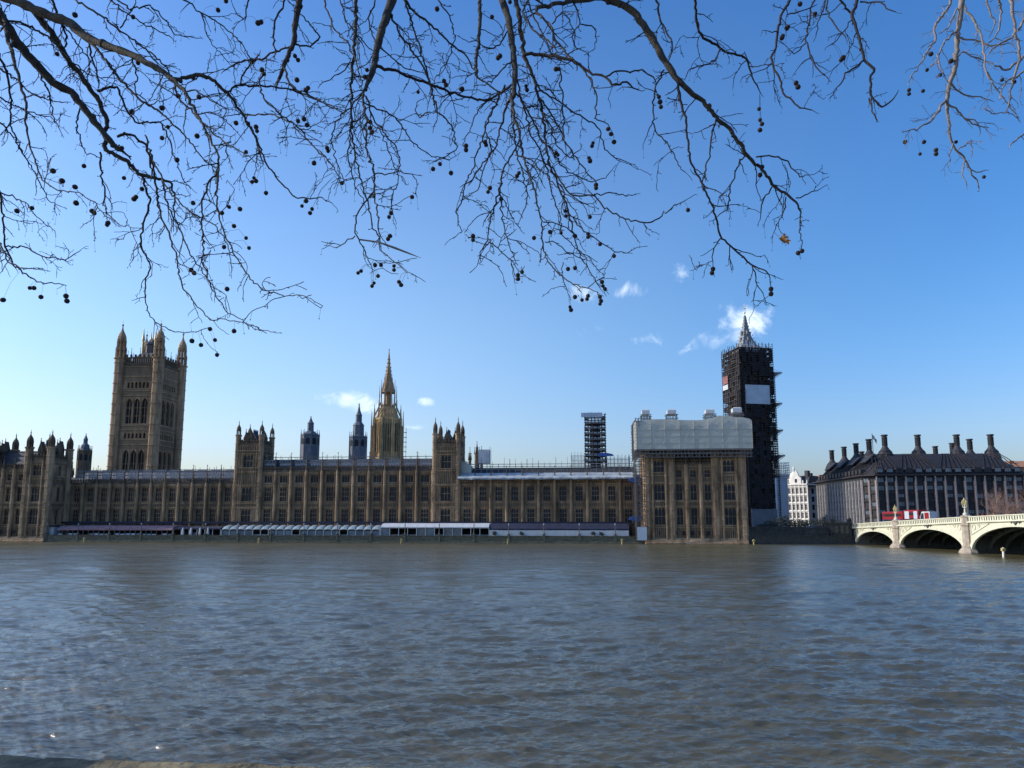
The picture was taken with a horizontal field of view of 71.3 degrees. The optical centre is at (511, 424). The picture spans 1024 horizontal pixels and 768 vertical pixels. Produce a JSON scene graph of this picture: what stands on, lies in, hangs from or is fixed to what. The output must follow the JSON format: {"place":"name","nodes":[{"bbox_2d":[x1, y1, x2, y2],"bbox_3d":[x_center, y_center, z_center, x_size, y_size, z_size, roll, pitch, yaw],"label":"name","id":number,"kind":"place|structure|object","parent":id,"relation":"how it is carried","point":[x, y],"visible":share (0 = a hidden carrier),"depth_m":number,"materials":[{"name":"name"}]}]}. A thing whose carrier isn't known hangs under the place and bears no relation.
{"place":"outdoors","nodes":[
{"label":"outdoors","id":0,"kind":"place"},
{"bbox_2d":[0,542,1023,767],"bbox_3d":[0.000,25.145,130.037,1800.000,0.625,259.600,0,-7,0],"label":"river","id":1,"kind":"structure","parent":0,"point":[408,655],"depth_m":42.24,"materials":[{"name":"liquid"}]},
{"bbox_2d":[0,0,1023,476],"label":"sky","id":2,"kind":"structure","parent":0,"point":[900,315],"materials":[{"name":"blue"}]},
{"label":"ground","id":3,"kind":"structure","parent":0,"visible":0},
{"bbox_2d":[44,533,645,543],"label":"river wall","id":4,"kind":"structure","parent":3,"relation":"on","point":[335,538],"depth_m":228.95,"materials":[{"name":"stone"}]},
{"bbox_2d":[749,532,854,543],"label":"embankment wall","id":5,"kind":"structure","parent":3,"relation":"on","point":[798,539],"depth_m":217.29,"materials":[{"name":"stone"}]},
{"bbox_2d":[805,518,852,536],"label":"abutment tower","id":6,"kind":"structure","parent":3,"relation":"on","point":[844,528],"depth_m":218.23,"materials":[{"name":"stone"}]},
{"bbox_2d":[851,514,1023,553],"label":"bridge","id":7,"kind":"structure","parent":3,"relation":"on","point":[986,534],"depth_m":168.90,"materials":[{"name":"stone"}]},
{"bbox_2d":[882,511,903,521],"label":"bus","id":8,"kind":"object","parent":7,"relation":"on","point":[888,516],"visible":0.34,"depth_m":208.37,"materials":[{"name":"red paint"}]},
{"bbox_2d":[903,510,926,519],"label":"bus","id":9,"kind":"object","parent":7,"relation":"on","point":[912,514],"visible":0.34,"depth_m":197.41,"materials":[{"name":"red paint"}]},
{"bbox_2d":[920,511,937,518],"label":"van","id":10,"kind":"object","parent":7,"relation":"on","point":[929,514],"visible":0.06,"depth_m":188.92,"materials":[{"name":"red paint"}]},
{"bbox_2d":[961,498,967,514],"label":"bridge lamp","id":11,"kind":"object","parent":7,"relation":"on","point":[964,501],"visible":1,"depth_m":163.76,"materials":[{"name":"white metal"}]},
{"bbox_3d":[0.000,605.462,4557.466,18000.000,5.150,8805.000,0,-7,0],"label":"far bank","id":12,"kind":"structure","parent":0,"visible":0},
{"bbox_2d":[49,525,62,534],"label":"hut","id":13,"kind":"object","parent":12,"relation":"on","point":[53,529],"visible":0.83,"depth_m":240.42,"materials":[{"name":"blue fabric"}]},
{"bbox_2d":[57,525,182,534],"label":"marquee","id":14,"kind":"object","parent":12,"relation":"on","point":[125,529],"visible":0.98,"depth_m":239.51,"materials":[{"name":"fabric"}]},
{"bbox_2d":[106,319,187,470],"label":"palace tower","id":15,"kind":"structure","parent":12,"relation":"on","point":[147,409],"depth_m":335.88,"materials":[{"name":"stone"}]},
{"bbox_2d":[122,450,128,470],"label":"window","id":16,"kind":"structure","parent":15,"relation":"in","point":[125,452],"depth_m":332.73,"materials":[{"name":"glass"}]},
{"bbox_2d":[126,398,131,423],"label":"window","id":17,"kind":"structure","parent":15,"relation":"in","point":[128,400],"depth_m":335.67,"materials":[{"name":"glass"}]},
{"bbox_2d":[130,449,135,469],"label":"window","id":18,"kind":"structure","parent":15,"relation":"in","point":[133,452],"depth_m":332.41,"materials":[{"name":"glass"}]},
{"bbox_2d":[134,398,139,422],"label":"window","id":19,"kind":"structure","parent":15,"relation":"in","point":[136,400],"depth_m":335.34,"materials":[{"name":"glass"}]},
{"bbox_2d":[138,449,143,470],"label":"window","id":20,"kind":"structure","parent":15,"relation":"in","point":[140,451],"depth_m":331.92,"materials":[{"name":"glass"}]},
{"bbox_2d":[141,398,147,422],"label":"window","id":21,"kind":"structure","parent":15,"relation":"in","point":[144,400],"depth_m":335.01,"materials":[{"name":"glass"}]},
{"bbox_2d":[165,401,169,425],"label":"window","id":22,"kind":"structure","parent":15,"relation":"in","point":[168,402],"depth_m":344.05,"materials":[{"name":"glass"}]},
{"bbox_2d":[174,526,226,534],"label":"marquee","id":23,"kind":"object","parent":12,"relation":"on","point":[214,530],"visible":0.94,"depth_m":236.72,"materials":[{"name":"white fabric"}]},
{"bbox_2d":[221,525,384,534],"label":"marquee","id":24,"kind":"object","parent":12,"relation":"on","point":[342,530],"visible":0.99,"depth_m":233.04,"materials":[{"name":"white fabric"}]},
{"bbox_2d":[61,522,631,525],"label":"terrace","id":25,"kind":"structure","parent":12,"relation":"on","point":[292,523],"depth_m":237.94,"materials":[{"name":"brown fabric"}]},
{"bbox_2d":[0,417,749,543],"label":"palace","id":26,"kind":"structure","parent":12,"relation":"on","point":[690,499],"depth_m":240.30,"materials":[{"name":"stone"}]},
{"bbox_2d":[75,434,92,474],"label":"ventilation turret","id":27,"kind":"object","parent":26,"relation":"on","point":[84,454],"visible":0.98,"depth_m":289.18,"materials":[{"name":"stone"}]},
{"bbox_2d":[79,466,233,481],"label":"roof","id":28,"kind":"structure","parent":26,"relation":"on","point":[142,472],"depth_m":251.50,"materials":[{"name":"grey metal"}]},
{"bbox_2d":[300,417,319,458],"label":"ventilation turret","id":29,"kind":"object","parent":26,"relation":"on","point":[310,440],"visible":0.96,"depth_m":298.79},
{"bbox_2d":[265,453,431,468],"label":"roof scaffolding","id":30,"kind":"object","parent":26,"relation":"on","point":[356,459],"visible":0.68,"depth_m":245.77,"materials":[{"name":"grey metal"}]},
{"bbox_2d":[348,403,367,458],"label":"ventilation turret","id":31,"kind":"object","parent":26,"relation":"on","point":[358,443],"visible":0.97,"depth_m":299.24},
{"bbox_2d":[370,349,406,458],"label":"palace spire","id":32,"kind":"structure","parent":26,"relation":"on","point":[387,433],"depth_m":358.19,"materials":[{"name":"beige stone"}]},
{"bbox_2d":[389,421,391,450],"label":"window","id":33,"kind":"structure","parent":32,"relation":"in","point":[390,425],"depth_m":356.01,"materials":[{"name":"glass"}]},
{"bbox_2d":[395,422,397,451],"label":"window","id":34,"kind":"structure","parent":32,"relation":"in","point":[396,422],"depth_m":358.54,"materials":[{"name":"glass"}]},
{"bbox_2d":[461,459,473,472],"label":"canvas shelter","id":35,"kind":"object","parent":26,"relation":"on","point":[466,467],"visible":0.87,"depth_m":239.93,"materials":[{"name":"white fabric"}]},
{"bbox_2d":[474,446,479,467],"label":"stone turret","id":36,"kind":"object","parent":26,"relation":"on","point":[476,458],"visible":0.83,"depth_m":289.83,"materials":[{"name":"stone"}]},
{"bbox_2d":[478,449,490,463],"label":"site box","id":37,"kind":"object","parent":26,"relation":"on","point":[484,455],"visible":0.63,"depth_m":286.86,"materials":[{"name":"grey metal"}]},
{"bbox_2d":[457,472,634,482],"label":"eaves sheeting","id":38,"kind":"object","parent":26,"relation":"attached to","point":[562,476],"visible":0.96,"depth_m":234.59,"materials":[{"name":"white plastic"}]},
{"bbox_2d":[469,458,631,472],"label":"roof scaffolding","id":39,"kind":"object","parent":26,"relation":"on","point":[532,469],"visible":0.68,"depth_m":240.02,"materials":[{"name":"grey metal"}]},
{"bbox_2d":[571,411,630,466],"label":"scaffold tower","id":40,"kind":"structure","parent":26,"relation":"on","point":[597,439],"depth_m":298.24,"materials":[{"name":"grey metal"}]},
{"bbox_2d":[631,415,752,461],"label":"temporary roof","id":41,"kind":"structure","parent":26,"relation":"on","point":[724,433],"depth_m":220.83,"materials":[{"name":"grey plastic"}]},
{"bbox_2d":[639,409,651,420],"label":"hoist box","id":42,"kind":"object","parent":41,"relation":"on","point":[645,413],"visible":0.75,"depth_m":228.02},
{"bbox_2d":[664,409,677,419],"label":"hoist box","id":43,"kind":"object","parent":41,"relation":"on","point":[671,412],"visible":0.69,"depth_m":227.39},
{"bbox_2d":[702,409,716,419],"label":"hoist box","id":44,"kind":"object","parent":41,"relation":"on","point":[710,412],"visible":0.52,"depth_m":226.29,"materials":[{"name":"white metal"}]},
{"bbox_2d":[731,407,744,417],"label":"hoist box","id":45,"kind":"object","parent":41,"relation":"on","point":[736,411],"visible":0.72,"depth_m":225.57,"materials":[{"name":"white metal"}]},
{"bbox_2d":[380,523,490,535],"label":"marquee","id":46,"kind":"object","parent":12,"relation":"on","point":[446,529],"visible":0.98,"depth_m":229.38,"materials":[{"name":"white fabric"}]},
{"bbox_2d":[489,523,629,535],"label":"marquee","id":47,"kind":"object","parent":12,"relation":"on","point":[551,529],"visible":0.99,"depth_m":224.73,"materials":[{"name":"white fabric"}]},
{"bbox_2d":[628,450,646,539],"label":"stair scaffolding","id":48,"kind":"object","parent":12,"relation":"on","point":[636,518],"visible":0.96,"depth_m":221.74,"materials":[{"name":"grey metal"}]},
{"bbox_2d":[728,304,772,526],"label":"clock tower","id":49,"kind":"structure","parent":12,"relation":"on","point":[745,335],"depth_m":311.99,"materials":[{"name":"metal"}]},
{"bbox_2d":[721,339,784,526],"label":"tower scaffolding","id":50,"kind":"object","parent":12,"relation":"on","point":[752,396],"visible":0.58,"depth_m":308.21,"materials":[{"name":"black metal"}]},
{"bbox_2d":[751,462,789,526],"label":"site hoarding","id":51,"kind":"object","parent":12,"relation":"on","point":[760,516],"visible":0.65,"depth_m":303.89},
{"bbox_2d":[763,519,781,526],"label":"tree","id":52,"kind":"object","parent":12,"relation":"on","point":[772,523],"visible":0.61,"depth_m":255.19,"materials":[{"name":"green plant"}]},
{"bbox_2d":[749,527,805,535],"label":"retaining wall","id":53,"kind":"structure","parent":12,"relation":"on","point":[776,529],"depth_m":230.77,"materials":[{"name":"stone"}]},
{"bbox_2d":[774,515,792,526],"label":"tree","id":54,"kind":"object","parent":12,"relation":"on","point":[782,520],"visible":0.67,"depth_m":259.09,"materials":[{"name":"green plant"}]},
{"bbox_2d":[785,518,807,526],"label":"tree","id":55,"kind":"object","parent":12,"relation":"on","point":[796,523],"visible":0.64,"depth_m":256.94,"materials":[{"name":"green plant"}]},
{"bbox_2d":[788,466,817,526],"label":"corner building","id":56,"kind":"structure","parent":12,"relation":"on","point":[798,496],"depth_m":344.65,"materials":[{"name":"beige stone"}]},
{"bbox_2d":[798,519,817,526],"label":"tree","id":57,"kind":"object","parent":12,"relation":"on","point":[809,521],"visible":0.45,"depth_m":258.92,"materials":[{"name":"green plant"}]},
{"bbox_2d":[803,475,821,522],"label":"terrace building","id":58,"kind":"structure","parent":12,"relation":"on","point":[812,502],"depth_m":348.60,"materials":[{"name":"beige stone"}]},
{"bbox_2d":[811,517,830,525],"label":"tree","id":59,"kind":"object","parent":12,"relation":"on","point":[822,523],"visible":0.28,"depth_m":259.31,"materials":[{"name":"green plant"}]},
{"bbox_2d":[812,434,1023,526],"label":"office building","id":60,"kind":"structure","parent":12,"relation":"on","point":[861,486],"depth_m":276.42,"materials":[{"name":"grey stone"}]},
{"bbox_2d":[818,478,862,523],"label":"side windows","id":61,"kind":"structure","parent":60,"relation":"in","point":[860,478],"depth_m":298.77,"materials":[{"name":"black glass"}]},
{"bbox_2d":[877,477,884,484],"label":"window","id":62,"kind":"structure","parent":60,"relation":"in","point":[881,481],"depth_m":276.18,"materials":[{"name":"grey glass"}]},
{"bbox_2d":[878,485,884,492],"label":"window","id":63,"kind":"structure","parent":60,"relation":"in","point":[881,488],"depth_m":275.78,"materials":[{"name":"grey glass"}]},
{"bbox_2d":[879,501,885,508],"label":"window","id":64,"kind":"structure","parent":60,"relation":"in","point":[882,504],"depth_m":274.94,"materials":[{"name":"black glass"}]},
{"bbox_2d":[879,493,885,500],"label":"window","id":65,"kind":"structure","parent":60,"relation":"in","point":[882,497],"depth_m":275.37,"materials":[{"name":"black glass"}]},
{"bbox_2d":[887,477,893,484],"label":"window","id":66,"kind":"structure","parent":60,"relation":"in","point":[890,480],"depth_m":275.84,"materials":[{"name":"grey glass"}]},
{"bbox_2d":[888,485,894,492],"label":"window","id":67,"kind":"structure","parent":60,"relation":"in","point":[891,489],"depth_m":275.44,"materials":[{"name":"grey glass"}]},
{"bbox_2d":[888,493,895,500],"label":"window","id":68,"kind":"structure","parent":60,"relation":"in","point":[891,495],"depth_m":275.10,"materials":[{"name":"black glass"}]},
{"bbox_2d":[897,477,903,484],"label":"window","id":69,"kind":"structure","parent":60,"relation":"in","point":[900,481],"depth_m":275.57,"materials":[{"name":"black glass"}]},
{"bbox_2d":[898,493,904,500],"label":"window","id":70,"kind":"structure","parent":60,"relation":"in","point":[901,497],"depth_m":274.77,"materials":[{"name":"grey glass"}]},
{"bbox_2d":[899,501,905,508],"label":"window","id":71,"kind":"structure","parent":60,"relation":"in","point":[902,505],"depth_m":274.30,"materials":[{"name":"grey glass"}]},
{"bbox_2d":[907,477,913,484],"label":"window","id":72,"kind":"structure","parent":60,"relation":"in","point":[910,480],"depth_m":275.24,"materials":[{"name":"black glass"}]},
{"bbox_2d":[907,485,914,492],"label":"window","id":73,"kind":"structure","parent":60,"relation":"in","point":[910,488],"depth_m":274.83,"materials":[{"name":"grey glass"}]},
{"bbox_2d":[908,493,914,500],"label":"window","id":74,"kind":"structure","parent":60,"relation":"in","point":[911,497],"depth_m":274.43,"materials":[{"name":"black glass"}]},
{"bbox_2d":[909,501,915,508],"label":"window","id":75,"kind":"structure","parent":60,"relation":"in","point":[912,505],"depth_m":273.96,"materials":[{"name":"black glass"}]},
{"bbox_2d":[916,477,923,484],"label":"window","id":76,"kind":"structure","parent":60,"relation":"in","point":[920,481],"depth_m":274.90,"materials":[{"name":"black glass"}]},
{"bbox_2d":[917,485,923,492],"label":"window","id":77,"kind":"structure","parent":60,"relation":"in","point":[920,488],"depth_m":274.50,"materials":[{"name":"grey glass"}]},
{"bbox_2d":[918,493,924,500],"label":"window","id":78,"kind":"structure","parent":60,"relation":"in","point":[921,497],"depth_m":274.10,"materials":[{"name":"black glass"}]},
{"bbox_2d":[918,501,925,508],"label":"window","id":79,"kind":"structure","parent":60,"relation":"in","point":[921,503],"depth_m":273.70,"materials":[{"name":"black glass"}]},
{"bbox_2d":[926,477,933,484],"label":"window","id":80,"kind":"structure","parent":60,"relation":"in","point":[929,480],"depth_m":274.57,"materials":[{"name":"grey glass"}]},
{"bbox_2d":[927,485,933,492],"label":"window","id":81,"kind":"structure","parent":60,"relation":"in","point":[930,488],"depth_m":274.16,"materials":[{"name":"black glass"}]},
{"bbox_2d":[928,493,934,500],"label":"window","id":82,"kind":"structure","parent":60,"relation":"in","point":[931,497],"depth_m":273.83,"materials":[{"name":"black glass"}]},
{"bbox_2d":[936,477,942,484],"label":"window","id":83,"kind":"structure","parent":60,"relation":"in","point":[939,480],"depth_m":274.23,"materials":[{"name":"grey glass"}]},
{"bbox_2d":[937,485,943,492],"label":"window","id":84,"kind":"structure","parent":60,"relation":"in","point":[940,488],"depth_m":273.83,"materials":[{"name":"grey glass"}]},
{"bbox_2d":[938,493,944,500],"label":"window","id":85,"kind":"structure","parent":60,"relation":"in","point":[941,497],"depth_m":273.50,"materials":[{"name":"black glass"}]},
{"bbox_2d":[939,509,945,516],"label":"window","id":86,"kind":"structure","parent":60,"relation":"in","point":[941,511],"depth_m":272.63,"materials":[{"name":"black glass"}]},
{"bbox_2d":[946,477,952,484],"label":"window","id":87,"kind":"structure","parent":60,"relation":"in","point":[949,480],"depth_m":273.96,"materials":[{"name":"black glass"}]},
{"bbox_2d":[947,485,953,492],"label":"window","id":88,"kind":"structure","parent":60,"relation":"in","point":[950,488],"depth_m":273.50,"materials":[{"name":"grey glass"}]},
{"bbox_2d":[947,493,954,500],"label":"window","id":89,"kind":"structure","parent":60,"relation":"in","point":[950,495],"depth_m":273.16,"materials":[{"name":"grey glass"}]},
{"bbox_2d":[956,477,962,484],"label":"window","id":90,"kind":"structure","parent":60,"relation":"in","point":[959,480],"depth_m":273.63,"materials":[{"name":"black glass"}]},
{"bbox_2d":[957,485,963,492],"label":"window","id":91,"kind":"structure","parent":60,"relation":"in","point":[960,489],"depth_m":273.23,"materials":[{"name":"black glass"}]},
{"bbox_2d":[966,477,972,484],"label":"window","id":92,"kind":"structure","parent":60,"relation":"in","point":[969,480],"depth_m":273.30,"materials":[{"name":"grey glass"}]},
{"bbox_2d":[967,485,973,492],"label":"window","id":93,"kind":"structure","parent":60,"relation":"in","point":[970,489],"depth_m":272.90,"materials":[{"name":"grey glass"}]},
{"bbox_2d":[967,493,974,500],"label":"window","id":94,"kind":"structure","parent":60,"relation":"in","point":[970,495],"depth_m":272.50,"materials":[{"name":"black glass"}]},
{"bbox_2d":[968,501,974,508],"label":"window","id":95,"kind":"structure","parent":60,"relation":"in","point":[971,504],"depth_m":272.10,"materials":[{"name":"black glass"}]},
{"bbox_2d":[976,477,982,484],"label":"window","id":96,"kind":"structure","parent":60,"relation":"in","point":[979,480],"depth_m":272.96,"materials":[{"name":"black glass"}]},
{"bbox_2d":[977,485,983,492],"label":"window","id":97,"kind":"structure","parent":60,"relation":"in","point":[980,489],"depth_m":272.56,"materials":[{"name":"black glass"}]},
{"bbox_2d":[977,493,984,500],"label":"window","id":98,"kind":"structure","parent":60,"relation":"in","point":[980,495],"depth_m":272.13,"materials":[{"name":"grey glass"}]},
{"bbox_2d":[978,501,984,508],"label":"window","id":99,"kind":"structure","parent":60,"relation":"in","point":[980,506],"depth_m":271.77,"materials":[{"name":"black glass"}]},
{"bbox_2d":[986,477,992,484],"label":"window","id":100,"kind":"structure","parent":60,"relation":"in","point":[989,480],"depth_m":272.63,"materials":[{"name":"black glass"}]},
{"bbox_2d":[996,477,1002,484],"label":"window","id":101,"kind":"structure","parent":60,"relation":"in","point":[999,480],"depth_m":272.30,"materials":[{"name":"grey glass"}]},
{"bbox_2d":[1006,476,1012,484],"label":"window","id":102,"kind":"structure","parent":60,"relation":"in","point":[1009,479],"depth_m":271.96,"materials":[{"name":"grey glass"}]},
{"bbox_2d":[1016,476,1022,484],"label":"window","id":103,"kind":"structure","parent":60,"relation":"in","point":[1019,479],"depth_m":271.63,"materials":[{"name":"grey glass"}]},
{"bbox_2d":[979,483,1023,515],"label":"bare tree","id":104,"kind":"object","parent":12,"relation":"on","point":[995,508],"visible":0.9,"depth_m":244.77,"materials":[{"name":"brown plant"}]},
{"bbox_2d":[994,483,1023,514],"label":"bare tree","id":105,"kind":"object","parent":12,"relation":"on","point":[1014,502],"visible":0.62,"depth_m":241.74,"materials":[{"name":"brown plant"}]},
{"bbox_2d":[1005,461,1023,471],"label":"brick building","id":106,"kind":"structure","parent":12,"relation":"on","point":[1020,464],"depth_m":334.90,"materials":[{"name":"brown brick"}]},
{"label":"footpath","id":107,"kind":"structure","parent":0,"visible":0},
{"bbox_2d":[0,0,348,356],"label":"plane tree","id":108,"kind":"object","parent":107,"relation":"on","point":[41,14],"visible":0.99,"depth_m":4.89,"materials":[{"name":"brown plant"}]},
{"bbox_2d":[0,755,379,767],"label":"embankment parapet","id":109,"kind":"structure","parent":107,"relation":"on","point":[10,761],"depth_m":1.94,"materials":[{"name":"brown stone"}]},
{"bbox_2d":[221,0,828,322],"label":"plane tree","id":110,"kind":"object","parent":107,"relation":"on","point":[641,22],"visible":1,"depth_m":4.46,"materials":[{"name":"brown plant"}]},
{"bbox_2d":[681,0,1023,191],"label":"plane tree","id":111,"kind":"object","parent":107,"relation":"on","point":[957,33],"visible":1,"depth_m":7.12,"materials":[{"name":"brown plant"}]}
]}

